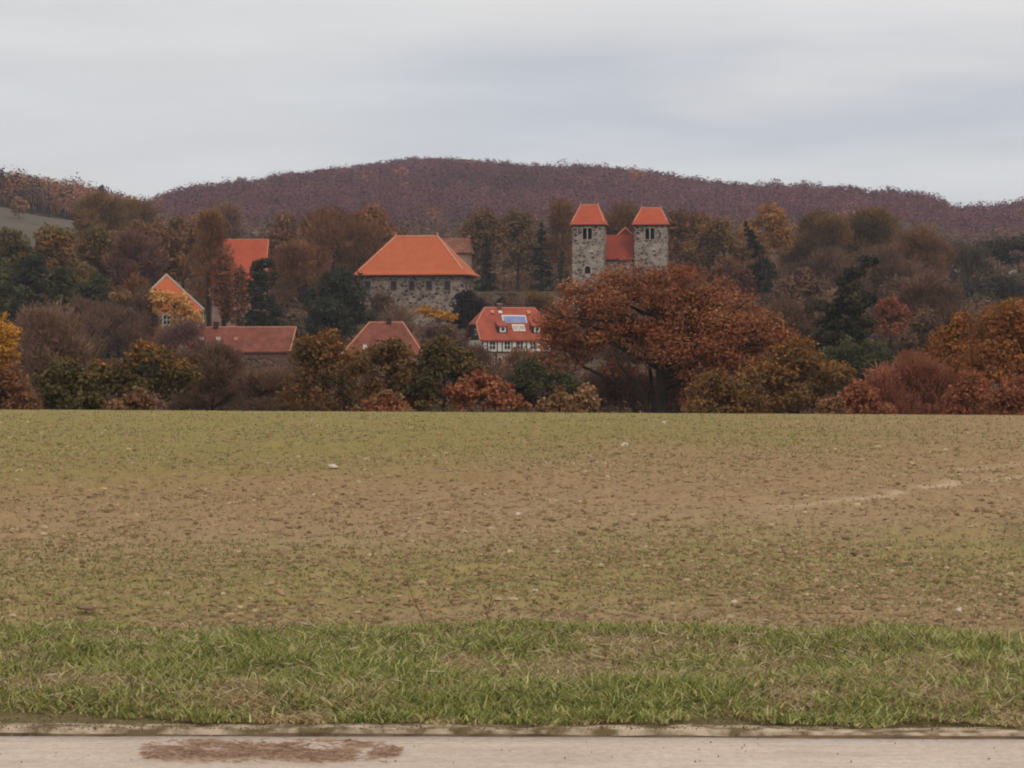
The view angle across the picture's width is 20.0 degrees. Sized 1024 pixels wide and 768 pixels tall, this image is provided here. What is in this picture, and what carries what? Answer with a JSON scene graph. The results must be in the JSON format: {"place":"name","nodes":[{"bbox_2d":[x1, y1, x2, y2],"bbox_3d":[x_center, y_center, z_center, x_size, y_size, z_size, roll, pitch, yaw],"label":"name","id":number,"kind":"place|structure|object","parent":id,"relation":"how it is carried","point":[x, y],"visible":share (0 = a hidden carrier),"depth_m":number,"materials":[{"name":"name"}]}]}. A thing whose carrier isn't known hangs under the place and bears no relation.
{"place":"outdoors","nodes":[
{"label":"outdoors","id":0,"kind":"place"},
{"bbox_2d":[0,207,77,246],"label":"hillside meadow","id":1,"kind":"structure","parent":0,"point":[23,223],"depth_m":875.04,"materials":[{"name":"green plant"}]},
{"bbox_2d":[0,184,1014,401],"bbox_3d":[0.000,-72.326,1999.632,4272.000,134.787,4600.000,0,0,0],"label":"ground","id":2,"kind":"structure","parent":0,"point":[595,362],"depth_m":467.19,"materials":[{"name":"green plant"}]},
{"bbox_2d":[0,311,23,366],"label":"golden tree","id":3,"kind":"object","parent":2,"relation":"on","point":[8,341],"visible":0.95,"depth_m":179.60,"materials":[{"name":"yellow plant"}]},
{"bbox_2d":[0,257,32,325],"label":"green tree","id":4,"kind":"object","parent":2,"relation":"on","point":[7,282],"visible":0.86,"depth_m":424.68,"materials":[{"name":"green plant"}]},
{"bbox_2d":[0,226,36,311],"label":"olive tree","id":5,"kind":"object","parent":2,"relation":"on","point":[14,248],"visible":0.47,"depth_m":476.30,"materials":[{"name":"green plant"}]},
{"bbox_2d":[0,363,44,409],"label":"brown bush","id":6,"kind":"object","parent":2,"relation":"on","point":[10,381],"visible":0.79,"depth_m":157.37,"materials":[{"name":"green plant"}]},
{"bbox_2d":[11,252,48,309],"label":"dark green tree","id":7,"kind":"object","parent":2,"relation":"on","point":[33,268],"visible":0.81,"depth_m":438.80,"materials":[{"name":"green plant"}]},
{"bbox_2d":[9,298,108,408],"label":"bare tree","id":8,"kind":"object","parent":2,"relation":"on","point":[57,333],"visible":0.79,"depth_m":224.72,"materials":[{"name":"brown plant"}]},
{"bbox_2d":[38,264,83,314],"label":"dark green tree","id":9,"kind":"object","parent":2,"relation":"on","point":[60,278],"visible":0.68,"depth_m":434.90,"materials":[{"name":"green plant"}]},
{"bbox_2d":[29,222,95,312],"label":"olive tree","id":10,"kind":"object","parent":2,"relation":"on","point":[56,242],"visible":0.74,"depth_m":467.02,"materials":[{"name":"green plant"}]},
{"bbox_2d":[30,355,109,409],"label":"dark bush","id":11,"kind":"object","parent":2,"relation":"on","point":[75,377],"visible":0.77,"depth_m":167.34,"materials":[{"name":"green plant"}]},
{"bbox_2d":[69,265,113,362],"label":"dark green tree","id":12,"kind":"object","parent":2,"relation":"on","point":[93,288],"visible":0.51,"depth_m":427.29,"materials":[{"name":"green plant"}]},
{"bbox_2d":[74,224,119,300],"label":"olive tree","id":13,"kind":"object","parent":2,"relation":"on","point":[95,245],"visible":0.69,"depth_m":478.39,"materials":[{"name":"green plant"}]},
{"bbox_2d":[48,294,152,357],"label":"brown tree","id":14,"kind":"object","parent":2,"relation":"on","point":[116,328],"visible":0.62,"depth_m":399.98,"materials":[{"name":"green plant"}]},
{"bbox_2d":[0,165,205,226],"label":"hillside wood","id":15,"kind":"object","parent":2,"relation":"on","point":[32,186],"visible":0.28,"depth_m":977.86,"materials":[{"name":"brown plant"}]},
{"bbox_2d":[66,188,141,269],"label":"brown tree","id":16,"kind":"object","parent":2,"relation":"on","point":[91,210],"visible":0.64,"depth_m":686.79,"materials":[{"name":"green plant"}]},
{"bbox_2d":[99,226,171,288],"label":"bare tree","id":17,"kind":"object","parent":2,"relation":"on","point":[133,246],"visible":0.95,"depth_m":468.43,"materials":[{"name":"brown plant"}]},
{"bbox_2d":[80,338,205,405],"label":"oak tree","id":18,"kind":"object","parent":2,"relation":"on","point":[143,359],"visible":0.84,"depth_m":170.84,"materials":[{"name":"green plant"}]},
{"bbox_2d":[97,217,194,290],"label":"oak tree","id":19,"kind":"object","parent":2,"relation":"on","point":[172,248],"visible":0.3,"depth_m":498.33,"materials":[{"name":"brown plant"}]},
{"bbox_2d":[130,283,162,341],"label":"dark tree","id":20,"kind":"object","parent":2,"relation":"on","point":[139,301],"visible":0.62,"depth_m":417.36,"materials":[{"name":"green plant"}]},
{"bbox_2d":[136,274,204,359],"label":"steep roofed house","id":21,"kind":"structure","parent":2,"relation":"on","point":[165,282],"depth_m":437.50,"materials":[{"name":"paint"}]},
{"bbox_2d":[145,288,204,358],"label":"yellow tree","id":22,"kind":"object","parent":2,"relation":"on","point":[167,298],"visible":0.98,"depth_m":417.27,"materials":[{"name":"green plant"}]},
{"bbox_2d":[153,314,213,364],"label":"bare tree","id":23,"kind":"object","parent":2,"relation":"on","point":[183,331],"visible":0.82,"depth_m":384.37,"materials":[{"name":"brown plant"}]},
{"bbox_2d":[166,213,207,288],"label":"bare tree","id":24,"kind":"object","parent":2,"relation":"on","point":[177,225],"visible":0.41,"depth_m":529.13,"materials":[{"name":"brown plant"}]},
{"bbox_2d":[164,337,251,410],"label":"bare thicket","id":25,"kind":"object","parent":2,"relation":"on","point":[218,363],"visible":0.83,"depth_m":208.74,"materials":[{"name":"brown plant"}]},
{"bbox_2d":[185,205,235,325],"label":"bare tree","id":26,"kind":"object","parent":2,"relation":"on","point":[211,236],"visible":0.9,"depth_m":454.55,"materials":[{"name":"brown plant"}]},
{"bbox_2d":[208,249,235,325],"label":"columnar tree","id":27,"kind":"object","parent":2,"relation":"on","point":[222,301],"visible":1,"depth_m":447.52,"materials":[{"name":"brown plant"}]},
{"bbox_2d":[193,196,251,280],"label":"bare tree","id":28,"kind":"object","parent":2,"relation":"on","point":[230,210],"visible":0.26,"depth_m":587.84,"materials":[{"name":"brown plant"}]},
{"bbox_2d":[228,264,251,325],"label":"columnar tree","id":29,"kind":"object","parent":2,"relation":"on","point":[239,286],"visible":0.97,"depth_m":445.38,"materials":[{"name":"brown plant"}]},
{"bbox_2d":[212,239,271,325],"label":"red roofed house","id":30,"kind":"structure","parent":2,"relation":"on","point":[247,251],"depth_m":490.22,"materials":[{"name":"tile"}]},
{"bbox_2d":[186,322,299,366],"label":"long farmhouse","id":31,"kind":"object","parent":2,"relation":"on","point":[272,342],"visible":0.3,"depth_m":417.72,"materials":[{"name":"red tile"}]},
{"bbox_2d":[240,257,285,325],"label":"ivy tree","id":32,"kind":"object","parent":2,"relation":"on","point":[258,273],"visible":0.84,"depth_m":451.32,"materials":[{"name":"green plant"}]},
{"bbox_2d":[223,365,324,410],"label":"bare thicket","id":33,"kind":"object","parent":2,"relation":"on","point":[267,381],"visible":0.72,"depth_m":204.08,"materials":[{"name":"brown plant"}]},
{"bbox_2d":[258,209,305,300],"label":"tan tree","id":34,"kind":"object","parent":2,"relation":"on","point":[284,227],"visible":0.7,"depth_m":554.42,"materials":[{"name":"brown plant"}]},
{"bbox_2d":[270,238,336,300],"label":"brown tree","id":35,"kind":"object","parent":2,"relation":"on","point":[306,260],"visible":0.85,"depth_m":497.84,"materials":[{"name":"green plant"}]},
{"bbox_2d":[273,327,373,410],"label":"brown tree","id":36,"kind":"object","parent":2,"relation":"on","point":[320,352],"visible":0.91,"depth_m":181.33,"materials":[{"name":"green plant"}]},
{"bbox_2d":[303,296,354,340],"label":"dark yew","id":37,"kind":"object","parent":2,"relation":"on","point":[325,312],"visible":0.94,"depth_m":422.79,"materials":[{"name":"green plant"}]},
{"bbox_2d":[299,266,379,355],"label":"dark yew","id":38,"kind":"object","parent":2,"relation":"on","point":[342,285],"visible":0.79,"depth_m":430.61,"materials":[{"name":"green plant"}]},
{"bbox_2d":[295,201,390,272],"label":"bare tree","id":39,"kind":"object","parent":2,"relation":"on","point":[346,240],"visible":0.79,"depth_m":563.59,"materials":[{"name":"brown plant"}]},
{"bbox_2d":[341,318,423,378],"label":"hipped cottage","id":40,"kind":"structure","parent":2,"relation":"on","point":[370,332],"depth_m":398.15,"materials":[{"name":"tile"}]},
{"bbox_2d":[350,388,416,411],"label":"rust bush","id":41,"kind":"object","parent":2,"relation":"on","point":[384,401],"visible":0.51,"depth_m":141.76,"materials":[{"name":"brown plant"}]},
{"bbox_2d":[338,336,436,411],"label":"olive tree","id":42,"kind":"object","parent":2,"relation":"on","point":[391,355],"visible":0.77,"depth_m":177.56,"materials":[{"name":"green plant"}]},
{"bbox_2d":[354,232,480,326],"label":"stone hall","id":43,"kind":"structure","parent":2,"relation":"on","point":[432,272],"depth_m":510.97,"materials":[{"name":"tile"}]},
{"bbox_2d":[392,333,495,411],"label":"olive tree","id":44,"kind":"object","parent":2,"relation":"on","point":[441,356],"visible":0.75,"depth_m":175.44,"materials":[{"name":"green plant"}]},
{"bbox_2d":[443,289,486,331],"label":"dark shrub","id":45,"kind":"object","parent":2,"relation":"on","point":[469,305],"visible":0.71,"depth_m":453.85,"materials":[{"name":"black plant"}]},
{"bbox_2d":[451,207,511,284],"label":"tan tree","id":46,"kind":"object","parent":2,"relation":"on","point":[481,223],"visible":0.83,"depth_m":573.40,"materials":[{"name":"brown plant"}]},
{"bbox_2d":[441,368,532,411],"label":"red bush","id":47,"kind":"object","parent":2,"relation":"on","point":[462,392],"visible":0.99,"depth_m":149.44,"materials":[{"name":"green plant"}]},
{"bbox_2d":[465,303,551,370],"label":"half timbered house","id":48,"kind":"structure","parent":2,"relation":"on","point":[499,328],"depth_m":436.72,"materials":[{"name":"tile"}]},
{"bbox_2d":[0,384,1022,414],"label":"undergrowth","id":49,"kind":"object","parent":2,"relation":"on","point":[161,405],"visible":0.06,"depth_m":214.49,"materials":[{"name":"brown plant"}]},
{"bbox_2d":[0,723,1023,736],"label":"road edge","id":50,"kind":"object","parent":2,"relation":"on","point":[701,730],"visible":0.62,"depth_m":12.68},
{"bbox_2d":[0,733,1023,738],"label":"road joint","id":51,"kind":"object","parent":50,"relation":"on","point":[643,736],"visible":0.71,"depth_m":12.61,"materials":[{"name":"grey concrete"}]},
{"bbox_2d":[0,608,1023,728],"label":"grass verge","id":52,"kind":"object","parent":2,"relation":"on","point":[14,715],"depth_m":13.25,"materials":[{"name":"green plant"}]},
{"bbox_2d":[0,261,1023,313],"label":"village wood","id":53,"kind":"object","parent":2,"relation":"on","point":[506,283],"visible":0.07,"depth_m":601.48,"materials":[{"name":"brown plant"}]},
{"bbox_2d":[7,291,1019,361],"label":"slope shrubs","id":54,"kind":"object","parent":2,"relation":"on","point":[295,313],"visible":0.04,"depth_m":480.67,"materials":[{"name":"brown plant"}]},
{"bbox_2d":[8,356,1023,400],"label":"garden hedges","id":55,"kind":"object","parent":2,"relation":"on","point":[257,362],"visible":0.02,"depth_m":350.53,"materials":[{"name":"brown plant"}]},
{"bbox_2d":[495,206,546,291],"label":"tan tree","id":56,"kind":"object","parent":2,"relation":"on","point":[515,228],"visible":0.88,"depth_m":578.43,"materials":[{"name":"brown plant"}]},
{"bbox_2d":[23,155,1023,235],"bbox_3d":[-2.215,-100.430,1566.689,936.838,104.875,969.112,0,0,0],"label":"hill forest","id":57,"kind":"object","parent":2,"relation":"on","point":[394,188],"visible":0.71,"depth_m":1347.38,"materials":[{"name":"brown plant"}]},
{"bbox_2d":[524,222,558,291],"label":"dark conifer","id":58,"kind":"object","parent":2,"relation":"on","point":[538,275],"visible":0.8,"depth_m":537.46,"materials":[{"name":"green plant"}]},
{"bbox_2d":[497,355,586,411],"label":"green bush","id":59,"kind":"object","parent":2,"relation":"on","point":[525,378],"visible":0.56,"depth_m":211.17,"materials":[{"name":"green plant"}]},
{"bbox_2d":[532,384,579,412],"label":"tan bush","id":60,"kind":"object","parent":2,"relation":"on","point":[561,400],"visible":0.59,"depth_m":149.55,"materials":[{"name":"brown plant"}]},
{"bbox_2d":[543,196,577,290],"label":"brown tree","id":61,"kind":"object","parent":2,"relation":"on","point":[560,219],"visible":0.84,"depth_m":588.28,"materials":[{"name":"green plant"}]},
{"bbox_2d":[569,203,608,328],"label":"church tower","id":62,"kind":"structure","parent":2,"relation":"on","point":[588,224],"depth_m":506.42,"materials":[{"name":"stone"}]},
{"bbox_2d":[166,207,1023,300],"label":"slope wood","id":63,"kind":"object","parent":2,"relation":"on","point":[415,227],"visible":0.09,"depth_m":965.65,"materials":[{"name":"brown plant"}]},
{"bbox_2d":[573,359,655,412],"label":"bare thicket","id":64,"kind":"object","parent":2,"relation":"on","point":[610,392],"visible":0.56,"depth_m":213.89,"materials":[{"name":"brown plant"}]},
{"bbox_2d":[606,227,633,301],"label":"church nave","id":65,"kind":"structure","parent":2,"relation":"on","point":[620,245],"depth_m":511.18,"materials":[{"name":"tile"}]},
{"bbox_2d":[601,198,640,234],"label":"brown tree","id":66,"kind":"object","parent":2,"relation":"on","point":[618,219],"visible":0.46,"depth_m":596.37,"materials":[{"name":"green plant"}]},
{"bbox_2d":[631,205,670,311],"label":"church tower","id":67,"kind":"structure","parent":2,"relation":"on","point":[651,225],"depth_m":508.38,"materials":[{"name":"stone"}]},
{"bbox_2d":[522,256,828,412],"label":"oak","id":68,"kind":"object","parent":2,"relation":"on","point":[672,337],"visible":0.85,"depth_m":188.97,"materials":[{"name":"brown plant"}]},
{"bbox_2d":[666,208,713,284],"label":"tree","id":69,"kind":"object","parent":2,"relation":"on","point":[682,223],"visible":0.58,"depth_m":573.44,"materials":[{"name":"brown plant"}]},
{"bbox_2d":[676,216,772,287],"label":"oak tree","id":70,"kind":"object","parent":2,"relation":"on","point":[718,234],"visible":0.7,"depth_m":543.08,"materials":[{"name":"brown plant"}]},
{"bbox_2d":[680,368,771,413],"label":"dark bush","id":71,"kind":"object","parent":2,"relation":"on","point":[712,390],"visible":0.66,"depth_m":166.94,"materials":[{"name":"brown plant"}]},
{"bbox_2d":[701,256,770,298],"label":"brown tree","id":72,"kind":"object","parent":2,"relation":"on","point":[742,271],"visible":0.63,"depth_m":519.21,"materials":[{"name":"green plant"}]},
{"bbox_2d":[742,220,781,294],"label":"leaning spruce","id":73,"kind":"object","parent":2,"relation":"on","point":[763,264],"visible":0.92,"depth_m":511.70,"materials":[{"name":"green plant"}]},
{"bbox_2d":[737,200,797,300],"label":"golden tree","id":74,"kind":"object","parent":2,"relation":"on","point":[772,219],"visible":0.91,"depth_m":588.01,"materials":[{"name":"orange plant"}]},
{"bbox_2d":[748,293,823,377],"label":"bare tree","id":75,"kind":"object","parent":2,"relation":"on","point":[793,311],"visible":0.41,"depth_m":328.98,"materials":[{"name":"brown plant"}]},
{"bbox_2d":[733,333,856,413],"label":"oak tree","id":76,"kind":"object","parent":2,"relation":"on","point":[794,359],"visible":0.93,"depth_m":179.32,"materials":[{"name":"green plant"}]},
{"bbox_2d":[765,265,842,324],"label":"brown tree","id":77,"kind":"object","parent":2,"relation":"on","point":[796,281],"visible":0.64,"depth_m":419.19,"materials":[{"name":"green plant"}]},
{"bbox_2d":[776,205,853,274],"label":"brown tree","id":78,"kind":"object","parent":2,"relation":"on","point":[819,227],"visible":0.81,"depth_m":597.26,"materials":[{"name":"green plant"}]},
{"bbox_2d":[774,244,874,302],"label":"brown tree","id":79,"kind":"object","parent":2,"relation":"on","point":[833,264],"visible":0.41,"depth_m":496.77,"materials":[{"name":"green plant"}]},
{"bbox_2d":[803,254,890,394],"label":"spruce","id":80,"kind":"object","parent":2,"relation":"on","point":[837,329],"visible":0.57,"depth_m":299.32,"materials":[{"name":"green plant"}]},
{"bbox_2d":[807,335,897,396],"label":"dark shrub","id":81,"kind":"object","parent":2,"relation":"on","point":[860,358],"visible":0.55,"depth_m":287.95,"materials":[{"name":"green plant"}]},
{"bbox_2d":[837,377,897,413],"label":"red bush","id":82,"kind":"object","parent":2,"relation":"on","point":[861,397],"visible":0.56,"depth_m":155.47,"materials":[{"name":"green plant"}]},
{"bbox_2d":[832,201,904,262],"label":"brown tree","id":83,"kind":"object","parent":2,"relation":"on","point":[871,228],"visible":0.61,"depth_m":602.11,"materials":[{"name":"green plant"}]},
{"bbox_2d":[848,240,929,308],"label":"brown tree","id":84,"kind":"object","parent":2,"relation":"on","point":[887,264],"visible":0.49,"depth_m":506.94,"materials":[{"name":"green plant"}]},
{"bbox_2d":[867,294,912,355],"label":"tree","id":85,"kind":"object","parent":2,"relation":"on","point":[887,307],"visible":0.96,"depth_m":319.63,"materials":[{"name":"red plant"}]},
{"bbox_2d":[862,346,972,414],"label":"red bush","id":86,"kind":"object","parent":2,"relation":"on","point":[919,384],"visible":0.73,"depth_m":171.22,"materials":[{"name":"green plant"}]},
{"bbox_2d":[893,306,951,359],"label":"brown tree","id":87,"kind":"object","parent":2,"relation":"on","point":[924,323],"visible":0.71,"depth_m":349.62,"materials":[{"name":"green plant"}]},
{"bbox_2d":[887,222,959,281],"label":"brown tree","id":88,"kind":"object","parent":2,"relation":"on","point":[919,244],"visible":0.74,"depth_m":572.08,"materials":[{"name":"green plant"}]},
{"bbox_2d":[894,265,966,347],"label":"bare tree","id":89,"kind":"object","parent":2,"relation":"on","point":[939,300],"visible":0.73,"depth_m":358.77,"materials":[{"name":"brown plant"}]},
{"bbox_2d":[914,310,994,385],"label":"orange oak","id":90,"kind":"object","parent":2,"relation":"on","point":[941,344],"visible":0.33,"depth_m":213.27,"materials":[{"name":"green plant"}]},
{"bbox_2d":[928,238,1000,293],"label":"brown tree","id":91,"kind":"object","parent":2,"relation":"on","point":[967,257],"visible":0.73,"depth_m":587.52,"materials":[{"name":"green plant"}]},
{"bbox_2d":[936,368,998,414],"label":"red bush","id":92,"kind":"object","parent":2,"relation":"on","point":[967,387],"visible":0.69,"depth_m":164.26,"materials":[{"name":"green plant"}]},
{"bbox_2d":[943,294,1023,398],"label":"orange oak","id":93,"kind":"object","parent":2,"relation":"on","point":[1002,325],"visible":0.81,"depth_m":206.10,"materials":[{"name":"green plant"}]},
{"bbox_2d":[961,273,1023,300],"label":"dark tree","id":94,"kind":"object","parent":2,"relation":"on","point":[1002,285],"visible":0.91,"depth_m":537.92,"materials":[{"name":"green plant"}]},
{"bbox_2d":[974,235,1023,269],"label":"dark tree","id":95,"kind":"object","parent":2,"relation":"on","point":[1001,249],"visible":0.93,"depth_m":597.93,"materials":[{"name":"green plant"}]},
{"bbox_2d":[979,374,1023,414],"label":"red bush","id":96,"kind":"object","parent":2,"relation":"on","point":[1002,400],"visible":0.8,"depth_m":160.27,"materials":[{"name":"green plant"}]},
{"bbox_2d":[0,409,1023,631],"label":"field","id":97,"kind":"structure","parent":0,"point":[640,496],"depth_m":34.95,"materials":[{"name":"soil"}]},
{"bbox_2d":[0,412,1023,628],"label":"soil clods","id":98,"kind":"object","parent":97,"relation":"on","point":[842,608],"visible":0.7,"depth_m":27.02,"materials":[{"name":"brown soil"}]},
{"bbox_2d":[0,408,1023,629],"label":"field sprouts","id":99,"kind":"object","parent":97,"relation":"on","point":[981,583],"visible":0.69,"depth_m":25.06,"materials":[{"name":"green plant"}]},
{"bbox_2d":[0,412,1023,627],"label":"field straw","id":100,"kind":"object","parent":97,"relation":"on","point":[528,582],"visible":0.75,"depth_m":27.60,"materials":[{"name":"brown plant"}]},
{"bbox_2d":[0,736,1023,767],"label":"road","id":101,"kind":"structure","parent":0,"point":[424,752],"depth_m":12.05,"materials":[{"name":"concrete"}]},
{"bbox_2d":[136,736,404,763],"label":"plant litter","id":102,"kind":"object","parent":101,"relation":"on","point":[290,750],"visible":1,"depth_m":12.04,"materials":[{"name":"brown plant"}]},
{"bbox_2d":[0,716,1018,762],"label":"edge grit","id":103,"kind":"object","parent":101,"relation":"on","point":[195,723],"visible":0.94,"depth_m":12.75,"materials":[{"name":"brown soil"}]},
{"bbox_2d":[0,0,1023,207],"label":"sky","id":104,"kind":"structure","parent":0,"point":[133,97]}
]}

